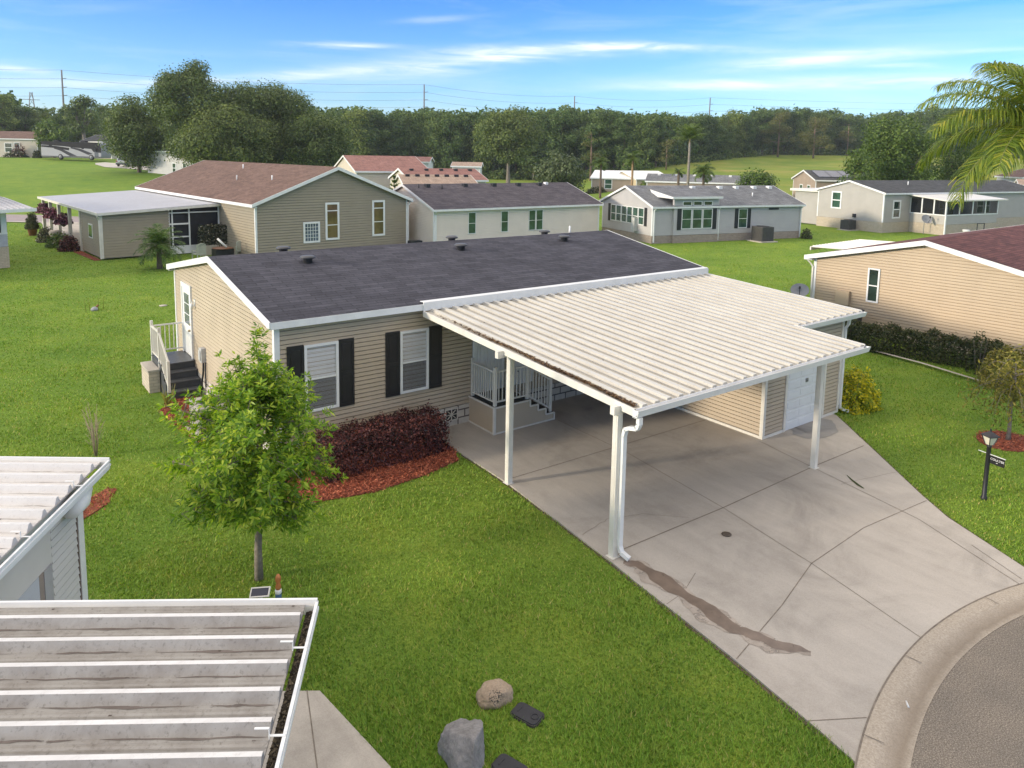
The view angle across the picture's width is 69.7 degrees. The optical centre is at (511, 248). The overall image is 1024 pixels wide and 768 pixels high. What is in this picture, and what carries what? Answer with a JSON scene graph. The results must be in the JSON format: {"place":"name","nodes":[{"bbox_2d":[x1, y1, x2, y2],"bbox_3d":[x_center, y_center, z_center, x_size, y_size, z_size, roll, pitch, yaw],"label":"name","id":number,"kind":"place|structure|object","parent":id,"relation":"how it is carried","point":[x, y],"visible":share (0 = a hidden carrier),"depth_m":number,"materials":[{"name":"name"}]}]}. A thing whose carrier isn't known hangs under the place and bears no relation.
{"place":"outdoors","nodes":[
{"label":"outdoors","id":0,"kind":"place"},
{"bbox_2d":[262,690,390,767],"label":"side path","id":1,"kind":"structure","parent":0,"point":[324,733],"depth_m":8.57,"materials":[{"name":"concrete"}]},
{"bbox_2d":[0,598,318,767],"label":"carport","id":2,"kind":"object","parent":1,"relation":"on","point":[167,683],"visible":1,"depth_m":5.70,"materials":[{"name":"metal"}]},
{"bbox_2d":[0,153,1023,767],"bbox_3d":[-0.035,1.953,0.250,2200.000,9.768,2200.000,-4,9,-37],"label":"lawn ground","id":3,"kind":"structure","parent":0,"point":[26,181],"depth_m":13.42,"materials":[{"name":"green plant"}]},
{"bbox_2d":[0,94,20,130],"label":"tree","id":4,"kind":"object","parent":3,"relation":"on","point":[8,122],"visible":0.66,"depth_m":181.85,"materials":[{"name":"green plant"}]},
{"bbox_2d":[0,196,36,267],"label":"screened house","id":5,"kind":"structure","parent":3,"relation":"on","point":[7,205],"depth_m":41.09,"materials":[{"name":"white metal"}]},
{"bbox_2d":[0,131,65,157],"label":"brown roofed house","id":6,"kind":"structure","parent":3,"relation":"on","point":[9,140],"depth_m":148.87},
{"bbox_2d":[32,116,71,157],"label":"round tree","id":7,"kind":"object","parent":3,"relation":"on","point":[48,129],"visible":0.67,"depth_m":146.60,"materials":[{"name":"green plant"}]},
{"bbox_2d":[0,456,110,600],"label":"white roofed shed","id":8,"kind":"structure","parent":3,"relation":"on","point":[44,503],"depth_m":8.76,"materials":[{"name":"metal"}]},
{"bbox_2d":[17,577,39,600],"bbox_3d":[-5.305,4.869,7.440,0.005,1.930,2.260,0,7,-7],"label":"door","id":9,"kind":"structure","parent":8,"relation":"in","point":[33,592],"depth_m":8.29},
{"bbox_2d":[56,233,80,251],"bbox_3d":[-29.153,-0.371,48.383,1.423,1.228,1.208,-4,9,-37],"label":"porch shrub","id":10,"kind":"object","parent":3,"relation":"on","point":[67,243],"visible":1,"depth_m":48.13,"materials":[{"name":"purple plant"}]},
{"bbox_2d":[41,140,110,159],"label":"motorhome","id":11,"kind":"object","parent":3,"relation":"on","point":[59,149],"visible":0.94,"depth_m":137.40,"materials":[{"name":"silver metal"}]},
{"bbox_2d":[62,94,103,139],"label":"leafy tree","id":12,"kind":"object","parent":3,"relation":"on","point":[77,108],"visible":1,"depth_m":164.66,"materials":[{"name":"green plant"}]},
{"bbox_2d":[82,403,103,455],"bbox_3d":[-9.313,4.029,16.388,0.444,1.264,0.467,-4,9,-37],"label":"bare shrub","id":13,"kind":"object","parent":3,"relation":"on","point":[93,439],"visible":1,"depth_m":16.37,"materials":[{"name":"plant"}]},
{"bbox_2d":[83,487,115,519],"bbox_3d":[-8.051,4.927,14.074,0.769,0.112,1.527,3,8,15],"label":"mulch bed","id":14,"kind":"object","parent":3,"relation":"on","point":[87,511],"visible":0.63,"depth_m":14.26,"materials":[{"name":"red wood"}]},
{"bbox_2d":[93,93,172,172],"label":"oak tree","id":15,"kind":"object","parent":3,"relation":"on","point":[127,141],"visible":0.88,"depth_m":114.46,"materials":[{"name":"green plant"}]},
{"bbox_2d":[128,223,185,268],"bbox_3d":[-20.125,0.028,41.773,3.044,2.725,2.896,-4,9,-37],"label":"pygmy date palm","id":16,"kind":"object","parent":3,"relation":"on","point":[159,240],"visible":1,"depth_m":41.38,"materials":[{"name":"green plant"}]},
{"bbox_2d":[140,320,200,399],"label":"side steps","id":17,"kind":"structure","parent":3,"relation":"on","point":[168,370],"depth_m":20.75,"materials":[{"name":"concrete"}]},
{"bbox_2d":[147,148,193,173],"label":"white garage","id":18,"kind":"structure","parent":3,"relation":"on","point":[162,166],"depth_m":115.10,"materials":[{"name":"grey"}]},
{"bbox_2d":[140,58,234,163],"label":"oak tree","id":19,"kind":"object","parent":3,"relation":"on","point":[175,93],"visible":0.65,"depth_m":106.66,"materials":[{"name":"green plant"}]},
{"bbox_2d":[197,223,227,255],"bbox_3d":[-19.270,-0.634,48.112,2.499,2.056,0.814,-6,10,-42],"label":"flowering screen","id":20,"kind":"object","parent":3,"relation":"on","point":[210,235],"visible":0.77,"depth_m":47.64,"materials":[{"name":"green plant"}]},
{"bbox_2d":[37,160,412,258],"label":"taupe house","id":21,"kind":"structure","parent":3,"relation":"on","point":[261,207],"depth_m":48.17,"materials":[{"name":"beige plastic"}]},
{"bbox_2d":[325,202,339,239],"bbox_3d":[-11.762,-1.765,48.171,1.000,2.450,0.054,-6,10,-42],"label":"window","id":22,"kind":"structure","parent":21,"relation":"in","point":[332,226],"depth_m":48.16,"materials":[{"name":"white glass"}]},
{"bbox_2d":[372,200,384,235],"bbox_3d":[-9.157,-2.066,50.491,1.000,2.450,0.054,-6,10,-42],"label":"window","id":23,"kind":"structure","parent":21,"relation":"in","point":[378,206],"depth_m":50.48,"materials":[{"name":"white glass"}]},
{"bbox_2d":[167,98,284,165],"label":"oak tree","id":24,"kind":"object","parent":3,"relation":"on","point":[220,134],"visible":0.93,"depth_m":103.19,"materials":[{"name":"green plant"}]},
{"bbox_2d":[149,322,347,581],"bbox_3d":[-4.042,3.273,11.795,3.061,4.276,3.473,-4,9,-37],"label":"young tree","id":25,"kind":"object","parent":3,"relation":"on","point":[259,492],"visible":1,"depth_m":11.28,"materials":[{"name":"green plant"}]},
{"bbox_2d":[212,78,325,163],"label":"oak tree","id":26,"kind":"object","parent":3,"relation":"on","point":[282,106],"visible":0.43,"depth_m":111.25,"materials":[{"name":"green plant"}]},
{"bbox_2d":[277,107,355,166],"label":"oak tree","id":27,"kind":"object","parent":3,"relation":"on","point":[321,143],"visible":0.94,"depth_m":108.67,"materials":[{"name":"green plant"}]},
{"bbox_2d":[341,106,379,155],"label":"tree","id":28,"kind":"object","parent":3,"relation":"on","point":[356,114],"visible":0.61,"depth_m":192.94,"materials":[{"name":"green plant"}]},
{"bbox_2d":[348,107,391,155],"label":"tree","id":29,"kind":"object","parent":3,"relation":"on","point":[372,139],"visible":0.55,"depth_m":194.56,"materials":[{"name":"green plant"}]},
{"bbox_2d":[285,435,459,501],"bbox_3d":[-3.200,4.773,15.917,4.690,0.120,2.424,-4,9,-37],"label":"mulch bed","id":30,"kind":"object","parent":3,"relation":"on","point":[377,479],"visible":0.5,"depth_m":15.65,"materials":[{"name":"red wood"}]},
{"bbox_2d":[302,399,451,483],"bbox_3d":[-2.946,4.229,16.461,3.247,1.073,1.459,-4,9,-37],"label":"purple hedge","id":31,"kind":"object","parent":30,"relation":"on","point":[349,437],"visible":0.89,"depth_m":16.24,"materials":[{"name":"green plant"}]},
{"bbox_2d":[334,155,426,187],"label":"red roofed house","id":32,"kind":"structure","parent":3,"relation":"on","point":[380,170],"depth_m":95.44,"materials":[{"name":"red"}]},
{"bbox_2d":[381,110,414,155],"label":"tree","id":33,"kind":"object","parent":3,"relation":"on","point":[399,130],"visible":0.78,"depth_m":199.24,"materials":[{"name":"green plant"}]},
{"bbox_2d":[402,111,426,156],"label":"tree","id":34,"kind":"object","parent":3,"relation":"on","point":[416,140],"visible":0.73,"depth_m":200.77,"materials":[{"name":"green plant"}]},
{"bbox_2d":[395,174,476,186],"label":"tan roofed house","id":35,"kind":"structure","parent":3,"relation":"on","point":[427,179],"depth_m":74.37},
{"bbox_2d":[166,226,708,455],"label":"house","id":36,"kind":"structure","parent":3,"relation":"on","point":[356,333],"depth_m":18.43,"materials":[{"name":"beige plastic"}]},
{"bbox_2d":[182,287,191,356],"bbox_3d":[-9.539,2.148,21.522,0.131,1.960,0.930,-4,9,-37],"label":"door","id":37,"kind":"structure","parent":36,"relation":"in","point":[185,293],"depth_m":21.57,"materials":[{"name":"white plastic"}]},
{"bbox_2d":[304,341,338,411],"bbox_3d":[-4.206,2.841,16.263,0.787,1.520,0.054,-4,9,-37],"label":"window","id":38,"kind":"structure","parent":36,"relation":"in","point":[335,354],"depth_m":16.29,"materials":[{"name":"grey"}]},
{"bbox_2d":[400,327,428,393],"bbox_3d":[-2.342,2.696,17.654,0.771,1.520,0.054,-4,9,-37],"label":"window","id":39,"kind":"structure","parent":36,"relation":"in","point":[403,355],"depth_m":17.66,"materials":[{"name":"grey"}]},
{"bbox_2d":[417,112,458,167],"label":"tree","id":40,"kind":"object","parent":3,"relation":"on","point":[432,146],"visible":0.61,"depth_m":197.67,"materials":[{"name":"green plant"}]},
{"bbox_2d":[388,168,488,188],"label":"long red roofed house","id":41,"kind":"structure","parent":3,"relation":"on","point":[477,176],"depth_m":88.07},
{"bbox_2d":[434,112,467,167],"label":"tree","id":42,"kind":"object","parent":3,"relation":"on","point":[448,149],"visible":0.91,"depth_m":195.76,"materials":[{"name":"green plant"}]},
{"bbox_2d":[448,114,472,161],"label":"tree","id":43,"kind":"object","parent":3,"relation":"on","point":[463,121],"visible":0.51,"depth_m":197.11,"materials":[{"name":"green plant"}]},
{"bbox_2d":[437,718,484,767],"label":"boulder","id":44,"kind":"object","parent":3,"relation":"on","point":[460,744],"visible":0.98,"depth_m":8.29,"materials":[{"name":"grey stone"}]},
{"bbox_2d":[467,115,494,175],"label":"tree","id":45,"kind":"object","parent":3,"relation":"on","point":[478,156],"visible":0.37,"depth_m":195.94,"materials":[{"name":"green plant"}]},
{"bbox_2d":[468,109,514,178],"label":"tree","id":46,"kind":"object","parent":3,"relation":"on","point":[496,165],"visible":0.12,"depth_m":196.50,"materials":[{"name":"green plant"}]},
{"bbox_2d":[0,90,983,176],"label":"wood","id":47,"kind":"object","parent":3,"relation":"on","point":[694,147],"visible":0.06,"depth_m":215.88,"materials":[{"name":"green plant"}]},
{"bbox_2d":[476,678,512,709],"bbox_3d":[-0.214,5.654,9.307,0.487,0.342,0.401,-1,8,-17],"label":"boulder","id":48,"kind":"object","parent":3,"relation":"on","point":[495,693],"visible":0.95,"depth_m":9.20,"materials":[{"name":"beige stone"}]},
{"bbox_2d":[393,182,603,241],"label":"white house","id":49,"kind":"structure","parent":3,"relation":"on","point":[441,212],"depth_m":55.04,"materials":[{"name":"white plastic"}]},
{"bbox_2d":[491,753,527,767],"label":"utility box lid","id":50,"kind":"object","parent":3,"relation":"on","point":[503,760],"visible":1,"depth_m":8.28,"materials":[{"name":"black plastic"}]},
{"bbox_2d":[472,104,547,182],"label":"spreading tree","id":51,"kind":"object","parent":3,"relation":"on","point":[502,132],"visible":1,"depth_m":159.94,"materials":[{"name":"green plant"}]},
{"bbox_2d":[510,702,544,727],"bbox_3d":[0.189,5.753,9.043,0.385,0.103,0.264,6,9,35],"label":"utility box lid","id":52,"kind":"object","parent":3,"relation":"on","point":[532,717],"visible":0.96,"depth_m":9.01,"materials":[{"name":"black plastic"}]},
{"bbox_2d":[518,108,549,179],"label":"tree","id":53,"kind":"object","parent":3,"relation":"on","point":[532,160],"visible":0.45,"depth_m":193.34,"materials":[{"name":"green plant"}]},
{"bbox_2d":[531,112,561,170],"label":"tree","id":54,"kind":"object","parent":3,"relation":"on","point":[542,121],"visible":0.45,"depth_m":192.61,"materials":[{"name":"green plant"}]},
{"bbox_2d":[529,147,588,190],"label":"round tree","id":55,"kind":"object","parent":3,"relation":"on","point":[566,168],"visible":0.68,"depth_m":94.23,"materials":[{"name":"green plant"}]},
{"bbox_2d":[543,106,580,170],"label":"tree","id":56,"kind":"object","parent":3,"relation":"on","point":[562,121],"visible":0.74,"depth_m":192.74,"materials":[{"name":"green plant"}]},
{"bbox_2d":[566,114,598,172],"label":"tree","id":57,"kind":"object","parent":3,"relation":"on","point":[577,150],"visible":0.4,"depth_m":195.18,"materials":[{"name":"green plant"}]},
{"bbox_2d":[576,110,616,173],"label":"tree","id":58,"kind":"object","parent":3,"relation":"on","point":[594,129],"visible":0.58,"depth_m":191.93,"materials":[{"name":"green plant"}]},
{"bbox_2d":[584,107,617,165],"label":"tree","id":59,"kind":"object","parent":3,"relation":"on","point":[606,121],"visible":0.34,"depth_m":193.16,"materials":[{"name":"green plant"}]},
{"bbox_2d":[590,170,633,191],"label":"white roofed house","id":60,"kind":"structure","parent":3,"relation":"on","point":[613,180],"depth_m":132.00,"materials":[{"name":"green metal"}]},
{"bbox_2d":[604,109,626,167],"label":"tree","id":61,"kind":"object","parent":3,"relation":"on","point":[616,115],"visible":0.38,"depth_m":192.93,"materials":[{"name":"green plant"}]},
{"bbox_2d":[612,111,641,168],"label":"tree","id":62,"kind":"object","parent":3,"relation":"on","point":[623,123],"visible":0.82,"depth_m":189.69,"materials":[{"name":"green plant"}]},
{"bbox_2d":[625,116,648,162],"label":"tree","id":63,"kind":"object","parent":3,"relation":"on","point":[633,122],"visible":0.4,"depth_m":189.34,"materials":[{"name":"green plant"}]},
{"bbox_2d":[633,115,662,167],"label":"tree","id":64,"kind":"object","parent":3,"relation":"on","point":[648,144],"visible":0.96,"depth_m":188.37,"materials":[{"name":"green plant"}]},
{"bbox_2d":[285,146,1019,179],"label":"undergrowth","id":65,"kind":"object","parent":3,"relation":"on","point":[500,174],"visible":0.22,"depth_m":215.90,"materials":[{"name":"green plant"}]},
{"bbox_2d":[651,118,673,166],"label":"tree","id":66,"kind":"object","parent":3,"relation":"on","point":[666,134],"visible":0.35,"depth_m":192.39,"materials":[{"name":"green plant"}]},
{"bbox_2d":[672,122,705,184],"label":"palm tree","id":67,"kind":"object","parent":3,"relation":"on","point":[692,132],"visible":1,"depth_m":96.72,"materials":[{"name":"green plant"}]},
{"bbox_2d":[645,173,750,185],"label":"grey roofed house","id":68,"kind":"structure","parent":3,"relation":"on","point":[659,179],"depth_m":111.12,"materials":[{"name":"grey metal"}]},
{"bbox_2d":[599,185,805,243],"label":"grey house","id":69,"kind":"structure","parent":3,"relation":"on","point":[654,214],"depth_m":60.95,"materials":[{"name":"grey plastic"}]},
{"bbox_2d":[693,114,711,155],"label":"tree","id":70,"kind":"object","parent":3,"relation":"on","point":[706,138],"visible":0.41,"depth_m":224.63,"materials":[{"name":"green plant"}]},
{"bbox_2d":[696,112,721,160],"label":"tree","id":71,"kind":"object","parent":3,"relation":"on","point":[713,126],"visible":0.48,"depth_m":227.71,"materials":[{"name":"green plant"}]},
{"bbox_2d":[717,113,737,153],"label":"tree","id":72,"kind":"object","parent":3,"relation":"on","point":[730,128],"visible":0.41,"depth_m":243.63,"materials":[{"name":"green plant"}]},
{"bbox_2d":[725,109,748,156],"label":"tree","id":73,"kind":"object","parent":3,"relation":"on","point":[738,122],"visible":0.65,"depth_m":251.14,"materials":[{"name":"green plant"}]},
{"bbox_2d":[740,114,755,156],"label":"tree","id":74,"kind":"object","parent":3,"relation":"on","point":[749,127],"visible":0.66,"depth_m":253.57,"materials":[{"name":"green plant"}]},
{"bbox_2d":[735,167,779,187],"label":"broad shrub","id":75,"kind":"object","parent":3,"relation":"on","point":[764,178],"visible":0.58,"depth_m":102.95,"materials":[{"name":"green plant"}]},
{"bbox_2d":[746,225,777,242],"bbox_3d":[20.791,-1.204,61.053,1.750,1.312,1.750,-2,8,-24],"label":"air conditioner","id":76,"kind":"object","parent":3,"relation":"on","point":[761,234],"visible":1,"depth_m":60.58,"materials":[{"name":"metal"}]},
{"bbox_2d":[752,109,778,155],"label":"tree","id":77,"kind":"object","parent":3,"relation":"on","point":[766,116],"visible":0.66,"depth_m":266.81,"materials":[{"name":"green plant"}]},
{"bbox_2d":[760,110,798,156],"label":"pine tree","id":78,"kind":"object","parent":3,"relation":"on","point":[779,118],"visible":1,"depth_m":257.52,"materials":[{"name":"green plant"}]},
{"bbox_2d":[778,106,801,154],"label":"tree","id":79,"kind":"object","parent":3,"relation":"on","point":[795,119],"visible":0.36,"depth_m":277.42,"materials":[{"name":"green plant"}]},
{"bbox_2d":[797,116,835,157],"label":"pine tree","id":80,"kind":"object","parent":3,"relation":"on","point":[817,124],"visible":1,"depth_m":254.29,"materials":[{"name":"green plant"}]},
{"bbox_2d":[791,170,867,197],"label":"solar roofed house","id":81,"kind":"structure","parent":3,"relation":"on","point":[811,178],"depth_m":113.85,"materials":[{"name":"grey"}]},
{"bbox_2d":[836,117,861,152],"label":"tree","id":82,"kind":"object","parent":3,"relation":"on","point":[852,125],"visible":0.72,"depth_m":286.60,"materials":[{"name":"green plant"}]},
{"bbox_2d":[836,146,875,182],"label":"round tree","id":83,"kind":"object","parent":3,"relation":"on","point":[855,168],"visible":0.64,"depth_m":91.09,"materials":[{"name":"green plant"}]},
{"bbox_2d":[838,364,883,414],"bbox_3d":[9.537,3.861,20.607,1.815,1.260,1.514,-4,9,-37],"label":"gold shrub","id":84,"kind":"object","parent":3,"relation":"on","point":[856,380],"visible":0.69,"depth_m":20.17,"materials":[{"name":"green plant"}]},
{"bbox_2d":[851,112,945,179],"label":"round tree","id":85,"kind":"object","parent":3,"relation":"on","point":[895,152],"visible":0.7,"depth_m":94.51,"materials":[{"name":"green plant"}]},
{"bbox_2d":[790,180,1023,234],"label":"greige house","id":86,"kind":"structure","parent":3,"relation":"on","point":[884,206],"depth_m":71.95,"materials":[{"name":"white plastic"}]},
{"bbox_2d":[804,225,1023,360],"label":"beige house","id":87,"kind":"structure","parent":3,"relation":"on","point":[967,284],"depth_m":27.49,"materials":[{"name":"beige plastic"}]},
{"bbox_2d":[866,268,880,302],"bbox_3d":[14.143,1.460,28.801,0.054,1.350,0.460,-5,10,-40],"label":"window","id":88,"kind":"structure","parent":87,"relation":"in","point":[873,279],"depth_m":28.80,"materials":[{"name":"white glass"}]},
{"bbox_2d":[845,319,1010,368],"bbox_3d":[14.241,3.288,25.989,5.820,1.165,1.477,7,9,40],"label":"long hedge","id":89,"kind":"object","parent":3,"relation":"on","point":[943,343],"visible":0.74,"depth_m":25.69,"materials":[{"name":"green plant"}]},
{"bbox_2d":[918,107,951,156],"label":"tree","id":90,"kind":"object","parent":3,"relation":"on","point":[929,117],"visible":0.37,"depth_m":291.15,"materials":[{"name":"green plant"}]},
{"bbox_2d":[854,582,1023,767],"bbox_3d":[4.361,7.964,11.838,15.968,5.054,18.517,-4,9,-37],"label":"kerb","id":91,"kind":"structure","parent":3,"relation":"on","point":[929,660],"depth_m":9.84,"materials":[{"name":"concrete"}]},
{"bbox_2d":[928,118,995,179],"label":"round tree","id":92,"kind":"object","parent":3,"relation":"on","point":[954,162],"visible":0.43,"depth_m":101.68,"materials":[{"name":"green plant"}]},
{"bbox_2d":[914,60,1023,210],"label":"queen palm","id":93,"kind":"object","parent":3,"relation":"on","point":[1013,109],"visible":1,"depth_m":21.52,"materials":[{"name":"green plant"}]},
{"bbox_2d":[964,331,991,373],"bbox_3d":[15.351,3.400,24.113,0.920,1.481,0.831,-1,8,-14],"label":"wispy shrub","id":94,"kind":"object","parent":3,"relation":"on","point":[980,352],"visible":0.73,"depth_m":24.04,"materials":[{"name":"green plant"}]},
{"bbox_2d":[979,429,1005,500],"bbox_3d":[9.697,4.454,14.925,0.240,1.620,0.528,-1,7,-12],"label":"lamp post","id":95,"kind":"object","parent":3,"relation":"on","point":[990,438],"visible":0.98,"depth_m":14.92,"materials":[{"name":"metal"}]},
{"bbox_2d":[974,429,1023,451],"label":"mulch bed","id":96,"kind":"object","parent":3,"relation":"on","point":[1015,443],"visible":0.69,"depth_m":18.10,"materials":[{"name":"red wood"}]},
{"bbox_2d":[958,344,1023,440],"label":"weeping tree","id":97,"kind":"object","parent":96,"relation":"on","point":[1016,390],"visible":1,"depth_m":18.12,"materials":[{"name":"green plant"}]},
{"bbox_2d":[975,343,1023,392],"bbox_3d":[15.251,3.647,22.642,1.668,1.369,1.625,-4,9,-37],"label":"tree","id":98,"kind":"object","parent":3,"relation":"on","point":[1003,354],"visible":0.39,"depth_m":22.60,"materials":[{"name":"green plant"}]},
{"bbox_2d":[0,0,1023,118],"label":"sky","id":99,"kind":"structure","parent":0,"point":[881,55],"materials":[{"name":"blue"}]},
{"bbox_2d":[436,393,1023,763],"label":"driveway","id":100,"kind":"structure","parent":0,"point":[840,581],"depth_m":13.30,"materials":[{"name":"concrete"}]},
{"bbox_2d":[468,358,554,434],"bbox_3d":[0.007,3.619,18.881,1.951,1.670,1.140,-4,9,-37],"label":"front porch","id":101,"kind":"object","parent":100,"relation":"on","point":[487,411],"visible":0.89,"depth_m":18.48,"materials":[{"name":"beige plastic"}]},
{"bbox_2d":[420,267,870,560],"bbox_3d":[4.054,2.977,17.964,10.650,3.320,7.145,-4,9,-37],"label":"carport","id":102,"kind":"object","parent":100,"relation":"on","point":[650,343],"visible":1,"depth_m":16.23,"materials":[{"name":"metal"}]},
{"bbox_2d":[437,315,635,406],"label":"leaf litter","id":103,"kind":"object","parent":102,"relation":"on","point":[617,397],"visible":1,"depth_m":13.71,"materials":[{"name":"brown plant"}]},
{"bbox_2d":[675,320,850,439],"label":"storage shed","id":104,"kind":"structure","parent":100,"relation":"on","point":[767,409],"depth_m":18.71,"materials":[{"name":"beige plastic"}]},
{"bbox_2d":[785,367,816,430],"bbox_3d":[7.563,3.500,18.904,1.680,2.146,0.085,-4,9,-37],"label":"roll up door","id":105,"kind":"structure","parent":104,"relation":"in","point":[798,416],"depth_m":18.84,"materials":[{"name":"metal"}]},
{"bbox_2d":[911,615,1023,767],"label":"road","id":106,"kind":"structure","parent":0,"point":[974,716],"depth_m":9.22,"materials":[{"name":"grey asphalt"}]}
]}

